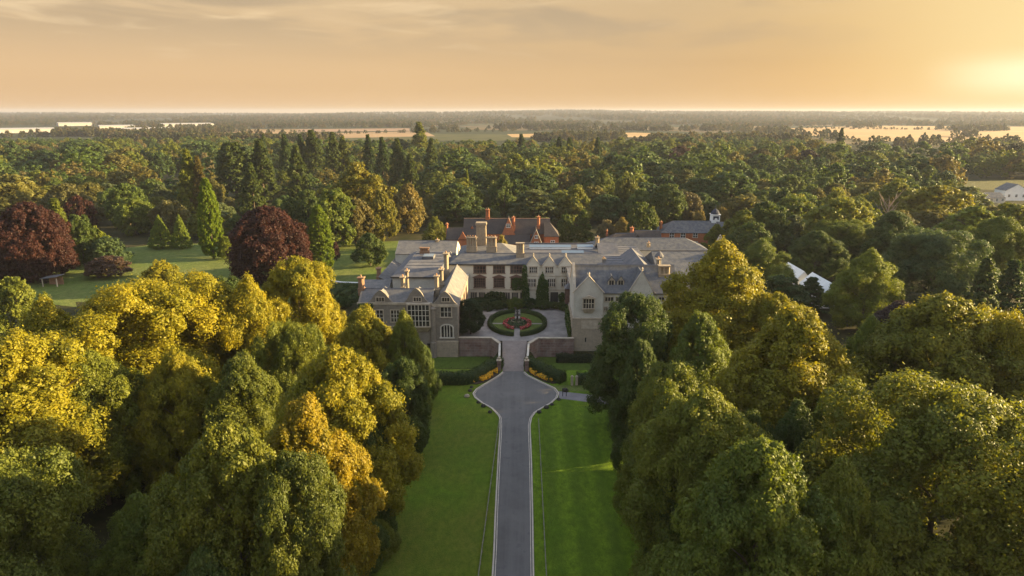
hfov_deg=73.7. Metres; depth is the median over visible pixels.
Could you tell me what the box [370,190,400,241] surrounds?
broadleaf tree
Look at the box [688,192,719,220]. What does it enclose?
woodland tree
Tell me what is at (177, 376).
lime tree
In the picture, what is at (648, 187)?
woodland tree
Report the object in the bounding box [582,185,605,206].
woodland tree
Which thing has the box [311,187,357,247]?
broadleaf tree
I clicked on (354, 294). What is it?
hedge
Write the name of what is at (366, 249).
broadleaf tree
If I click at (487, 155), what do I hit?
broadleaf tree
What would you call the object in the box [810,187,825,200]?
woodland tree
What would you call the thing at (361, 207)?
broadleaf tree
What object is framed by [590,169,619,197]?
broadleaf tree
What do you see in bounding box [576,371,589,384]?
hedge
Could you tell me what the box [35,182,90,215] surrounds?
woodland tree
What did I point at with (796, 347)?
lime tree
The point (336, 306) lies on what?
lime tree
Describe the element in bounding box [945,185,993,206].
woodland tree
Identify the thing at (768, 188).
woodland tree
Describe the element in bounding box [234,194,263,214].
woodland tree
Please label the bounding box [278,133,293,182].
wellingtonia
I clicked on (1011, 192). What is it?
house
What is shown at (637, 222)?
broadleaf tree
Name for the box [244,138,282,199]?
wellingtonia
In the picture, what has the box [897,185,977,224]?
broadleaf tree
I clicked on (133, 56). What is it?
sky
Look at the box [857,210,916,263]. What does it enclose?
broadleaf tree
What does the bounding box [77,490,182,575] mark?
lime tree
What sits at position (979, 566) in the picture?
lime tree
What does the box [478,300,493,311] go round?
shrub
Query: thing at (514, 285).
climbing plant
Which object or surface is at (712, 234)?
broadleaf tree
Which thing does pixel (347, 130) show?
field
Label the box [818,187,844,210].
woodland tree
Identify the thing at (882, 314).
purple tree
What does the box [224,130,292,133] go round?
field
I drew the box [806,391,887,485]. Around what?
lime tree
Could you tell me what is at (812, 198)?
woodland tree
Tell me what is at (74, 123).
warehouse
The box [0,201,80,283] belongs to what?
copper beech
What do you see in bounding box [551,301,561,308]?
shrub
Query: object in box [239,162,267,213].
wellingtonia
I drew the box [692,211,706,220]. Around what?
broadleaf tree
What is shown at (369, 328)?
lime tree
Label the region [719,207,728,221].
broadleaf tree
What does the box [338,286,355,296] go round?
hedge
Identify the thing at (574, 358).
hedge
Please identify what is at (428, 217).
woodland tree
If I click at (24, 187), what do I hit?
woodland tree
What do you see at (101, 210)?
woodland tree
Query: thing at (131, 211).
broadleaf tree
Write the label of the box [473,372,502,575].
kerb
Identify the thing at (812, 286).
yew tree
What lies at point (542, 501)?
rail fence
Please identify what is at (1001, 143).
oak tree
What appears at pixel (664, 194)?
broadleaf tree
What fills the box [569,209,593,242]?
conifer
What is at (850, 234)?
broadleaf tree
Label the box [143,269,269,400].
lime tree
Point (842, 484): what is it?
lime tree
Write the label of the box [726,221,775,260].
broadleaf tree
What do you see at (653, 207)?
broadleaf tree
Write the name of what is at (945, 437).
lime tree
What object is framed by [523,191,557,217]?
woodland tree
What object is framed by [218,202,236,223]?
woodland tree
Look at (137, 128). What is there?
warehouse
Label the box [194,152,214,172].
broadleaf tree
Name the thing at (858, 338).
lime tree
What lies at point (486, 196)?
woodland tree
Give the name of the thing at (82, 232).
broadleaf tree
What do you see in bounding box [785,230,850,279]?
broadleaf tree
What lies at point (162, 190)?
woodland tree
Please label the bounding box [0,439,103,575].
lime tree
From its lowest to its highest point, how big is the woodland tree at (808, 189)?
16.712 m
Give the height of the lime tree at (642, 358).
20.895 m
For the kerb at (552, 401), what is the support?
on the lawn at (587, 533)
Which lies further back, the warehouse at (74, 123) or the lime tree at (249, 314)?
the warehouse at (74, 123)
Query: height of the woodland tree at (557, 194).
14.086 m
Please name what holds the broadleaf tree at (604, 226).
on the ground at (92, 521)
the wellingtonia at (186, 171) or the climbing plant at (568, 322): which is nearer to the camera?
the climbing plant at (568, 322)
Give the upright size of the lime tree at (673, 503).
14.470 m
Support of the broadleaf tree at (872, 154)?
on the ground at (92, 521)
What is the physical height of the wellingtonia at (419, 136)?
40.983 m
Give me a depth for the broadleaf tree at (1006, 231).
184.06 m
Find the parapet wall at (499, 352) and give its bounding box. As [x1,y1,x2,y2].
[498,343,500,355]
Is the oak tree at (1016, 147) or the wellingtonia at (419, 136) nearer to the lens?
the oak tree at (1016, 147)
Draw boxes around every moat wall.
[458,336,500,356]
[527,337,573,357]
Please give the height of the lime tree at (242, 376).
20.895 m
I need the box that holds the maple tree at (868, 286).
[820,247,905,329]
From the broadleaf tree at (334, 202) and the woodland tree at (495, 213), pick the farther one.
the woodland tree at (495, 213)
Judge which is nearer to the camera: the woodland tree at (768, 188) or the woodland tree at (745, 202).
the woodland tree at (745, 202)
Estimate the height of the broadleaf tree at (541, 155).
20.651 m
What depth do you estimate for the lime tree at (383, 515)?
78.53 m
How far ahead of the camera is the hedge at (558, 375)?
131.56 m
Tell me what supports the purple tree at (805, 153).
on the ground at (92, 521)
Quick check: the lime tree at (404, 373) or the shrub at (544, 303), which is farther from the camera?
the shrub at (544, 303)
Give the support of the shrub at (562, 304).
on the courtyard
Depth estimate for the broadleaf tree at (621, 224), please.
263.90 m
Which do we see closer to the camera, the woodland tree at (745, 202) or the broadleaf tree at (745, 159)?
the woodland tree at (745, 202)
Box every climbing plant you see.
[358,303,373,307]
[484,291,505,300]
[511,277,522,290]
[521,264,529,298]
[536,272,548,300]
[558,292,564,302]
[564,305,571,336]
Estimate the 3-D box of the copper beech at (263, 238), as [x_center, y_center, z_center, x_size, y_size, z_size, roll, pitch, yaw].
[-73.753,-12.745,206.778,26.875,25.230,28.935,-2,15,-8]
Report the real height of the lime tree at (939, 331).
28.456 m
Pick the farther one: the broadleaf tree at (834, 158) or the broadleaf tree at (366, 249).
the broadleaf tree at (834, 158)
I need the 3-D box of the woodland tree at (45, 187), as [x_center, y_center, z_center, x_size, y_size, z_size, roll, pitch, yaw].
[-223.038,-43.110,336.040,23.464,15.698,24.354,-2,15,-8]
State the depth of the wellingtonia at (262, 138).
590.62 m
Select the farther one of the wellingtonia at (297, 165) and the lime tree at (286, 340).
the wellingtonia at (297, 165)
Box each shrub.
[82,255,133,277]
[334,296,352,307]
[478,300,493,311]
[489,300,506,309]
[504,297,524,309]
[522,298,538,308]
[534,299,552,309]
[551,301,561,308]
[558,302,567,310]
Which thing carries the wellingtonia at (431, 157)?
on the ground at (92, 521)
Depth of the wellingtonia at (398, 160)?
449.01 m
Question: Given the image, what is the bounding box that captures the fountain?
[511,309,523,322]
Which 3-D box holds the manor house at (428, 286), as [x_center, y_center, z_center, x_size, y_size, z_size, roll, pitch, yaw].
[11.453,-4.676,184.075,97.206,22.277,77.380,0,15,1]
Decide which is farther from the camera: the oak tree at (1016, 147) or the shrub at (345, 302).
the oak tree at (1016, 147)
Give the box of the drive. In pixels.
[474,371,557,575]
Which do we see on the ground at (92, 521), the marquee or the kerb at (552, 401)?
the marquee
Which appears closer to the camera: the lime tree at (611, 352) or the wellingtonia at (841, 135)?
the lime tree at (611, 352)
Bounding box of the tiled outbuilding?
[606,226,661,236]
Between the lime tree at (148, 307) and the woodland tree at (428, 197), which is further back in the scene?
the woodland tree at (428, 197)
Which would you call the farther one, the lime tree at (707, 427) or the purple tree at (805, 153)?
the purple tree at (805, 153)
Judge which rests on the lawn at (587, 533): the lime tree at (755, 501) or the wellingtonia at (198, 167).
the lime tree at (755, 501)
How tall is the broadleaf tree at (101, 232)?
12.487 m
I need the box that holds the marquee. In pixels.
[787,262,830,307]
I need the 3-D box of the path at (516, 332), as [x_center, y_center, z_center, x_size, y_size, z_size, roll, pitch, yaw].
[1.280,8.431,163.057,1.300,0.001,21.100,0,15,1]
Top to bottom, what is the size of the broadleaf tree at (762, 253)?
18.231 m
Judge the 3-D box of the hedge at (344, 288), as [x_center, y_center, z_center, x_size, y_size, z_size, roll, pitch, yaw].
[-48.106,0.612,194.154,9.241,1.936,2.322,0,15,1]
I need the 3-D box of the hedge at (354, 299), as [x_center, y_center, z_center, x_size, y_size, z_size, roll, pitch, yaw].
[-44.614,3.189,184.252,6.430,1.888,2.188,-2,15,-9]
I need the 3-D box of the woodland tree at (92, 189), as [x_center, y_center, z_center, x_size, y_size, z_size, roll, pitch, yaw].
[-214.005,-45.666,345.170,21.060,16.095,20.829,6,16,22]
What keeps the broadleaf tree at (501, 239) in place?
on the ground at (92, 521)
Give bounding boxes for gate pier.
[496,356,500,371]
[524,357,528,371]
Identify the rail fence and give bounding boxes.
[478,419,499,575]
[538,418,546,575]
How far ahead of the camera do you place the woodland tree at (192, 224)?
273.81 m
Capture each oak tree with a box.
[312,161,397,232]
[978,141,1008,158]
[998,143,1023,158]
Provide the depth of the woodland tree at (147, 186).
356.00 m
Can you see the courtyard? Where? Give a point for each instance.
(555, 326)
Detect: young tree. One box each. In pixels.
[333,242,339,259]
[346,503,390,575]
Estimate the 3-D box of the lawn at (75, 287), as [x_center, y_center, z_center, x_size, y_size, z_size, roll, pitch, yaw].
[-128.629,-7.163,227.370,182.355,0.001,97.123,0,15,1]
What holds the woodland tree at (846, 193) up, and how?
on the ground at (92, 521)
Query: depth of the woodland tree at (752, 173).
363.26 m
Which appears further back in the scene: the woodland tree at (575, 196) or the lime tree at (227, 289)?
the woodland tree at (575, 196)
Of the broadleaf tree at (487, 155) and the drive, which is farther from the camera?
the broadleaf tree at (487, 155)
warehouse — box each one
[0,127,53,132]
[56,122,91,125]
[97,125,134,127]
[108,127,168,129]
[160,123,213,127]
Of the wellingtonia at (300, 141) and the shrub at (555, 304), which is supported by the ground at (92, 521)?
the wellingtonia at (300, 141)
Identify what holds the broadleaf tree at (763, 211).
on the ground at (92, 521)
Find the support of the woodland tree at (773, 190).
on the ground at (92, 521)
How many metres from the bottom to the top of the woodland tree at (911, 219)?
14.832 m
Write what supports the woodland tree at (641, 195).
on the ground at (92, 521)
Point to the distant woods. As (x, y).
(227, 124)
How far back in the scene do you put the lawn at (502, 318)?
164.47 m
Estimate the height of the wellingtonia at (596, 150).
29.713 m
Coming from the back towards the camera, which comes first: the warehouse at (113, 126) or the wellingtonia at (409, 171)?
the warehouse at (113, 126)
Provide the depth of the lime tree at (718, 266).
110.02 m
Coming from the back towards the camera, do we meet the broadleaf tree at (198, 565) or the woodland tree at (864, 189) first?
the woodland tree at (864, 189)
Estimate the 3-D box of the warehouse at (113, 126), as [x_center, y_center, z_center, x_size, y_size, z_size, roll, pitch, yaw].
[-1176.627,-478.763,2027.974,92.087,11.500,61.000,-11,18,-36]
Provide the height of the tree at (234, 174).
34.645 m
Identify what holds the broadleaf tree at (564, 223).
on the ground at (92, 521)
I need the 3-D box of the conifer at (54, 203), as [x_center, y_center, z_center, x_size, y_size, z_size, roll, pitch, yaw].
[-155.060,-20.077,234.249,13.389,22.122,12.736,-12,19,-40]
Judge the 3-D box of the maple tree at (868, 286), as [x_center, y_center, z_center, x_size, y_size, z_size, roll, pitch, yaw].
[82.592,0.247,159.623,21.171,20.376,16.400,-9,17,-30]
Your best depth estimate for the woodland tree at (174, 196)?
327.41 m
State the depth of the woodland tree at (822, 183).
363.47 m
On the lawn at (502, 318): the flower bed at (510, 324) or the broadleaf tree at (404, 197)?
the flower bed at (510, 324)
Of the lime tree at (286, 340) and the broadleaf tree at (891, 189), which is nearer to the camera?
the lime tree at (286, 340)
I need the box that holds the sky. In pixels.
[0,0,1023,113]
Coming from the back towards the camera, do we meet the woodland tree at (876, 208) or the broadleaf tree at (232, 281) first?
the woodland tree at (876, 208)
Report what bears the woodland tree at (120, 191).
on the ground at (92, 521)
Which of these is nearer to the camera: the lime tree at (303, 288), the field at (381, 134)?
the lime tree at (303, 288)
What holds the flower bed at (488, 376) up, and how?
on the lawn at (441, 520)
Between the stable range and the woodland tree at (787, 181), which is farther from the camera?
the woodland tree at (787, 181)
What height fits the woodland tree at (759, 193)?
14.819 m
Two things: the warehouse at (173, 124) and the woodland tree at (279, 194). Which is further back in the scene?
the warehouse at (173, 124)
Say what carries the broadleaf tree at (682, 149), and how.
on the ground at (92, 521)
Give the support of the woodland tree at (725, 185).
on the ground at (92, 521)
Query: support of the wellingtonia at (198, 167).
on the ground at (92, 521)
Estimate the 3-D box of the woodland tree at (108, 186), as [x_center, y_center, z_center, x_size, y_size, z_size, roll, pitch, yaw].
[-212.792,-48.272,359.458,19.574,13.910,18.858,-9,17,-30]
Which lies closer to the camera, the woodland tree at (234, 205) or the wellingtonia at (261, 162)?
the woodland tree at (234, 205)
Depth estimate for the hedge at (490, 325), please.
160.53 m
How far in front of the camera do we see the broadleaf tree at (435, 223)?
252.07 m
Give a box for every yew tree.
[421,341,442,399]
[459,298,486,333]
[796,276,832,314]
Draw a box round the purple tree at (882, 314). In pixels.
[859,300,927,355]
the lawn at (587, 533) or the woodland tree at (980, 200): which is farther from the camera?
the woodland tree at (980, 200)
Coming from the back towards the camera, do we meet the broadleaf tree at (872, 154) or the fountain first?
the broadleaf tree at (872, 154)
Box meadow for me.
[964,180,1023,189]
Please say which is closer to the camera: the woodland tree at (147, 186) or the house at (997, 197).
the woodland tree at (147, 186)
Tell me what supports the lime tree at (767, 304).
on the ground at (92, 521)
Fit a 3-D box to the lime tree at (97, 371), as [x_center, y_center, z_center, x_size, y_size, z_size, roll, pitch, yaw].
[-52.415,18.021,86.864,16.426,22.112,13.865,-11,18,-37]
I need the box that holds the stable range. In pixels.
[656,206,728,247]
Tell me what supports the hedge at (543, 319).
on the courtyard
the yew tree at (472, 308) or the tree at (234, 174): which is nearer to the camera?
the yew tree at (472, 308)
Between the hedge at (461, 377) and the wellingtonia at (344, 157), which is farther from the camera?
the wellingtonia at (344, 157)
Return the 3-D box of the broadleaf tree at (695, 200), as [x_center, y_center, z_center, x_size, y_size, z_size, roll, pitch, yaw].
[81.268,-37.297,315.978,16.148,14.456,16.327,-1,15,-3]
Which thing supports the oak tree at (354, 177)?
on the ground at (92, 521)
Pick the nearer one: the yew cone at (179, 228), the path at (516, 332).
the path at (516, 332)
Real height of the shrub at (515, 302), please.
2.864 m
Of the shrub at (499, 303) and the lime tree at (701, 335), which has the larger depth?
the shrub at (499, 303)
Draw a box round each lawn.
[8,241,398,306]
[330,369,502,575]
[432,356,489,368]
[492,313,541,331]
[524,369,745,575]
[536,357,620,368]
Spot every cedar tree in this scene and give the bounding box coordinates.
[507,189,557,220]
[673,169,694,186]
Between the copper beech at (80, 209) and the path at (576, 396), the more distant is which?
the copper beech at (80, 209)
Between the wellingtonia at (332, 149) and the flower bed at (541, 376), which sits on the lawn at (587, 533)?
the flower bed at (541, 376)
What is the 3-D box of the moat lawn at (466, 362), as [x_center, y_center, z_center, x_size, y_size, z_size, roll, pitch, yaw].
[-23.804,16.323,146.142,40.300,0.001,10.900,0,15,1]
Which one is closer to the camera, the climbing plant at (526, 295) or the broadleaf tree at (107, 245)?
the climbing plant at (526, 295)
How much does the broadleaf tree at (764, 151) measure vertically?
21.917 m
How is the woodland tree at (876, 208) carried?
on the ground at (92, 521)
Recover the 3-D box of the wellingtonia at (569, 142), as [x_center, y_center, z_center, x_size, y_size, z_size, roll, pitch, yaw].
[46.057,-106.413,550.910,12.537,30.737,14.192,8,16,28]
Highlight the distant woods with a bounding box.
[0,109,1023,149]
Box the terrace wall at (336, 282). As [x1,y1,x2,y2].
[331,280,357,283]
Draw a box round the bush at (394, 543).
[373,518,402,560]
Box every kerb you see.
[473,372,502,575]
[523,372,558,575]
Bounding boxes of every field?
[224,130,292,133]
[297,128,409,131]
[338,131,433,137]
[508,133,671,136]
[791,126,1023,141]
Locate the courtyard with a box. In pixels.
[461,305,567,340]
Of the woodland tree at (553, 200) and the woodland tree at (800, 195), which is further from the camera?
the woodland tree at (553, 200)
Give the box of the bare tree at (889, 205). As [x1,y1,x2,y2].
[874,190,903,215]
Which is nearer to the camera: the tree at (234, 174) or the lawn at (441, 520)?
the lawn at (441, 520)
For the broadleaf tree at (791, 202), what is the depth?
260.79 m
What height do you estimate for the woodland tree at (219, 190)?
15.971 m
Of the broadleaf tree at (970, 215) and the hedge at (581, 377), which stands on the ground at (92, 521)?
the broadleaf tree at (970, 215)
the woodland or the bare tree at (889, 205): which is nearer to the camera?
the bare tree at (889, 205)
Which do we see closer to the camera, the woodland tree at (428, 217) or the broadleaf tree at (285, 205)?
the broadleaf tree at (285, 205)
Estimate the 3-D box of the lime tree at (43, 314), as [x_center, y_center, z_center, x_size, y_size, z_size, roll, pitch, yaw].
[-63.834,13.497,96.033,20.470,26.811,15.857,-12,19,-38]
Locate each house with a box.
[357,221,707,357]
[445,208,558,247]
[984,192,1005,202]
[994,183,1023,200]
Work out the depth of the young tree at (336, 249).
235.77 m
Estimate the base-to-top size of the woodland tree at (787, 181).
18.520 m
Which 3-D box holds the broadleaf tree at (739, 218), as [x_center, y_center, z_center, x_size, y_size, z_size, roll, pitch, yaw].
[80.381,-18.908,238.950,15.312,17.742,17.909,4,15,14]
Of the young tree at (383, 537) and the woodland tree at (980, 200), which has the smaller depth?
the young tree at (383, 537)
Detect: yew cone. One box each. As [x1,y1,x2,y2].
[146,215,174,249]
[170,214,192,248]
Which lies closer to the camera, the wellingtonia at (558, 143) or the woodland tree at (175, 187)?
the woodland tree at (175, 187)
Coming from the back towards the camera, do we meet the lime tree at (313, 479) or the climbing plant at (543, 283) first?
the climbing plant at (543, 283)
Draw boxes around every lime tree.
[0,325,154,554]
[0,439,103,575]
[14,293,112,456]
[37,347,169,516]
[51,269,228,483]
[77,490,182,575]
[129,348,218,496]
[139,415,334,575]
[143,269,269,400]
[199,349,283,443]
[204,271,299,393]
[239,391,387,575]
[250,318,325,415]
[253,448,362,575]
[261,255,343,359]
[262,342,424,521]
[302,297,347,340]
[329,303,403,406]
[350,406,400,531]
[379,356,432,459]
[384,308,434,416]
[581,291,674,429]
[606,337,655,471]
[609,357,701,519]
[619,383,772,575]
[637,434,864,575]
[640,479,687,554]
[654,235,773,392]
[666,309,732,391]
[700,300,871,474]
[735,407,773,436]
[739,290,805,402]
[757,452,899,575]
[770,396,822,489]
[791,361,1023,575]
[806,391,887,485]
[829,312,900,446]
[843,290,1023,511]
[942,302,1023,455]
[948,508,1023,575]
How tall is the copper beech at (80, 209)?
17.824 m
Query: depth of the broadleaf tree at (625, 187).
323.29 m
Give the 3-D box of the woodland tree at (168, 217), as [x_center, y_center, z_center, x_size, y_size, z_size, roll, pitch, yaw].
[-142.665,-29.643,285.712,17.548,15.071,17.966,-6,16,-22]
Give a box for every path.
[514,311,519,336]
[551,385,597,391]
[559,391,607,403]
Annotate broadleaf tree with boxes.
[0,276,54,335]
[68,214,101,265]
[84,225,109,251]
[86,236,134,264]
[112,196,154,235]
[125,258,183,291]
[177,545,242,575]
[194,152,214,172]
[214,275,239,290]
[217,236,231,258]
[277,197,309,231]
[287,189,319,234]
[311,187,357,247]
[337,197,375,245]
[349,232,388,265]
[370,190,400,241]
[393,183,426,233]
[421,216,445,239]
[430,183,484,221]
[478,148,503,165]
[487,173,519,216]
[497,234,507,243]
[524,151,556,163]
[557,214,574,242]
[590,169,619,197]
[595,219,615,238]
[608,217,629,235]
[611,176,638,216]
[627,200,657,231]
[645,183,688,223]
[645,206,658,229]
[659,149,682,160]
[670,146,689,154]
[671,192,704,220]
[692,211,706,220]
[700,224,724,248]
[706,152,730,167]
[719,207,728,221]
[722,209,756,241]
[726,152,748,164]
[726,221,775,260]
[739,238,795,292]
[744,148,773,161]
[751,200,795,250]
[769,195,826,225]
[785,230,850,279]
[812,219,872,262]
[824,152,845,172]
[843,196,881,225]
[852,177,926,215]
[853,151,890,172]
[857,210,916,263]
[867,521,965,575]
[882,225,1001,303]
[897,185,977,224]
[931,206,1003,246]
[938,214,1023,287]
[987,201,1023,228]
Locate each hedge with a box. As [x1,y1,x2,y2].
[328,287,357,293]
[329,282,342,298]
[332,282,357,287]
[335,296,358,303]
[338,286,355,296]
[351,289,357,296]
[435,356,503,385]
[465,297,495,327]
[487,308,514,335]
[520,309,546,336]
[523,355,566,383]
[556,352,595,362]
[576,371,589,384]
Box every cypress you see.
[196,178,223,258]
[307,204,334,267]
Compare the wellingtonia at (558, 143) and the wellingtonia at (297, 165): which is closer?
the wellingtonia at (297, 165)
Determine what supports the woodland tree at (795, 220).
on the ground at (92, 521)
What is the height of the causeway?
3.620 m
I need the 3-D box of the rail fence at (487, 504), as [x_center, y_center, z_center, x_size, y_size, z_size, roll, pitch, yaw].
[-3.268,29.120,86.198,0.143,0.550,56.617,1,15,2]
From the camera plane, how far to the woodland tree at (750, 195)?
303.54 m
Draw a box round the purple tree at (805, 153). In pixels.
[795,149,819,160]
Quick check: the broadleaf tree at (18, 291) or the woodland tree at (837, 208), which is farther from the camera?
the woodland tree at (837, 208)
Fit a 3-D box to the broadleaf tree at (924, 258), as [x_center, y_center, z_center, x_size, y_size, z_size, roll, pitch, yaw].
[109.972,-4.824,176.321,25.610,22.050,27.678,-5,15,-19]
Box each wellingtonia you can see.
[176,149,197,214]
[189,155,211,213]
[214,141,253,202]
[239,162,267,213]
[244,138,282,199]
[261,134,268,155]
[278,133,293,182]
[286,144,311,198]
[297,134,307,172]
[300,129,325,176]
[324,132,343,181]
[336,136,350,171]
[361,134,376,173]
[373,136,390,183]
[387,138,405,185]
[400,153,421,198]
[410,121,427,158]
[424,137,437,177]
[517,134,526,157]
[555,137,564,160]
[563,137,574,161]
[592,137,602,157]
[837,128,844,142]
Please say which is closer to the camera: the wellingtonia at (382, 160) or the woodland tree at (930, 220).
the woodland tree at (930, 220)
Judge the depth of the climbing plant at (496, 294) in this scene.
180.00 m
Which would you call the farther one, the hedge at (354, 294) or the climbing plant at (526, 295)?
the hedge at (354, 294)
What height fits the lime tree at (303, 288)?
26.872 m
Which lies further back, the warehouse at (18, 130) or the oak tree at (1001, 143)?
the warehouse at (18, 130)
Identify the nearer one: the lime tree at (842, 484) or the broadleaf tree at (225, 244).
the lime tree at (842, 484)
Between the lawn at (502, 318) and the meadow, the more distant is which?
the meadow
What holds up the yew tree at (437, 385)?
on the lawn at (441, 520)
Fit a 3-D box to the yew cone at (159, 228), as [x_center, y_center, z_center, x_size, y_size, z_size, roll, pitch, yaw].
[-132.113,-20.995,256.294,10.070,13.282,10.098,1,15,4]
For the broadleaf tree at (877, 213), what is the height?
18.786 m
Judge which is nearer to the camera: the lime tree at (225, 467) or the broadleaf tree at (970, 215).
the lime tree at (225, 467)
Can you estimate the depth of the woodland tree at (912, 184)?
314.71 m
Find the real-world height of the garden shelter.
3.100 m
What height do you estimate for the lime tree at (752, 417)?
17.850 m
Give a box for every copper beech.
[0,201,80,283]
[63,195,98,227]
[225,205,313,283]
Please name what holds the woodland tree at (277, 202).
on the ground at (92, 521)
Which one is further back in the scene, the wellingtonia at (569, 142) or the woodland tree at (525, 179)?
the wellingtonia at (569, 142)
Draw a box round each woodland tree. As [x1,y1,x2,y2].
[0,173,46,215]
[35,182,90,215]
[36,185,50,200]
[46,177,61,187]
[69,192,106,222]
[74,182,104,205]
[94,188,113,214]
[97,183,116,201]
[104,183,149,223]
[139,178,168,198]
[147,196,169,211]
[147,199,190,233]
[151,184,175,201]
[170,181,180,194]
[170,186,205,212]
[186,211,229,236]
[208,179,231,202]
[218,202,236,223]
[223,198,237,211]
[224,214,240,234]
[232,202,250,214]
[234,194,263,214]
[269,198,282,206]
[272,195,288,204]
[273,191,286,198]
[418,197,429,208]
[422,205,431,225]
[424,193,436,206]
[442,177,485,217]
[478,207,500,217]
[479,189,490,206]
[499,168,558,214]
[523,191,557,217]
[546,190,571,213]
[553,184,593,225]
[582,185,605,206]
[589,194,626,221]
[618,188,668,222]
[624,182,658,201]
[681,177,715,208]
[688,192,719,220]
[702,170,756,212]
[717,194,761,218]
[730,192,759,215]
[744,168,759,189]
[752,190,773,200]
[754,179,774,189]
[761,186,777,200]
[762,186,779,190]
[769,187,792,202]
[773,174,806,194]
[780,214,806,248]
[788,193,824,216]
[790,184,826,198]
[800,196,875,249]
[802,194,825,205]
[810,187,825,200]
[812,176,837,192]
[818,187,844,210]
[824,183,846,195]
[826,186,850,197]
[847,182,880,199]
[866,180,920,213]
[871,204,884,215]
[889,210,927,230]
[909,208,959,229]
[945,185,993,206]
[984,205,998,211]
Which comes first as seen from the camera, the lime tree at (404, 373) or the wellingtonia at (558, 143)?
the lime tree at (404, 373)
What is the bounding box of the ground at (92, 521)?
[0,111,1023,566]
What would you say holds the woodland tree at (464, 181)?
on the ground at (92, 521)
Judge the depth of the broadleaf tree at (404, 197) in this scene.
284.20 m
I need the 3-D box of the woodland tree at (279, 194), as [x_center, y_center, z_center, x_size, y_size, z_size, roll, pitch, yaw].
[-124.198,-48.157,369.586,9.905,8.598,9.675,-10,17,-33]
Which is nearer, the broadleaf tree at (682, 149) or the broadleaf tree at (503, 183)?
the broadleaf tree at (503, 183)
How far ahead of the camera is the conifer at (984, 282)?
146.53 m
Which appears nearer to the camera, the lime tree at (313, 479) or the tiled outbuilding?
the lime tree at (313, 479)
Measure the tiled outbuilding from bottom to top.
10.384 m
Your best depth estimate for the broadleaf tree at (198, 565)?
55.89 m
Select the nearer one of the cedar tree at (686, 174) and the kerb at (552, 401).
the kerb at (552, 401)
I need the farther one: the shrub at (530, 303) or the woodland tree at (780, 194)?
the woodland tree at (780, 194)
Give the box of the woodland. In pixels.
[0,135,1023,204]
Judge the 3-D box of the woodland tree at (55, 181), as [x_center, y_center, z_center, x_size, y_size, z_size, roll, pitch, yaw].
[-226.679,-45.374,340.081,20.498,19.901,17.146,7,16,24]
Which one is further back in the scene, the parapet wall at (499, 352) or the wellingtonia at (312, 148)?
the wellingtonia at (312, 148)
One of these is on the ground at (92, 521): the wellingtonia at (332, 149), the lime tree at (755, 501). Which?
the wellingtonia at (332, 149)
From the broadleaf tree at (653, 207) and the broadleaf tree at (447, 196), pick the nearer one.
the broadleaf tree at (653, 207)
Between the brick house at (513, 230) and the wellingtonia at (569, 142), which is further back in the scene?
the wellingtonia at (569, 142)
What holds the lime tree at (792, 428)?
on the lawn at (587, 533)
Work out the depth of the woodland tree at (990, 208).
269.01 m
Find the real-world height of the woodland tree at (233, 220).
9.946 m
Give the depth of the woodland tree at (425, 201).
338.35 m
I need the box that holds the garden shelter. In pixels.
[40,274,63,286]
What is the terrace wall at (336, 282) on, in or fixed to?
on the lawn at (75, 287)
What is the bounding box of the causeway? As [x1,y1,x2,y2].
[502,341,526,370]
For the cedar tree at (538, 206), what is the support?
on the ground at (92, 521)
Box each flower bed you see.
[472,367,498,383]
[503,317,531,328]
[528,367,556,383]
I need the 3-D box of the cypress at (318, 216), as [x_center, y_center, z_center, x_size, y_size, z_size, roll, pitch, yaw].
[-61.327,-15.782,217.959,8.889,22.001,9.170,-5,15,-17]
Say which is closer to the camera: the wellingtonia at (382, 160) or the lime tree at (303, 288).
the lime tree at (303, 288)
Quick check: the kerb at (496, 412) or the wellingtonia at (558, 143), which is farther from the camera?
the wellingtonia at (558, 143)
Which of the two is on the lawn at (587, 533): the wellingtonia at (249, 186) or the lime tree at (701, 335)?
the lime tree at (701, 335)
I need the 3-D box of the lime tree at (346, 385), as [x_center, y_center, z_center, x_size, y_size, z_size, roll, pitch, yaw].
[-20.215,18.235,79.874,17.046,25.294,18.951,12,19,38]
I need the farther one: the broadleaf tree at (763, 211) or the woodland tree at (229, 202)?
the woodland tree at (229, 202)
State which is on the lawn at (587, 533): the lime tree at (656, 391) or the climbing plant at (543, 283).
the lime tree at (656, 391)
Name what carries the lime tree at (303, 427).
on the lawn at (441, 520)
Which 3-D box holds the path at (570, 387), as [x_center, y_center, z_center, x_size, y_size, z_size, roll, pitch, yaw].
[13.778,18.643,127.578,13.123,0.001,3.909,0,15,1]
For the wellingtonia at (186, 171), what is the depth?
315.73 m
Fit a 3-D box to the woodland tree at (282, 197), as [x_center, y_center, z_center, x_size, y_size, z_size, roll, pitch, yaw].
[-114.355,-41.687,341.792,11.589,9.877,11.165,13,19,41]
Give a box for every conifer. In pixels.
[47,198,84,249]
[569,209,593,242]
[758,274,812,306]
[961,257,1001,318]
[987,259,1023,318]
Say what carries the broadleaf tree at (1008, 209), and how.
on the ground at (92, 521)

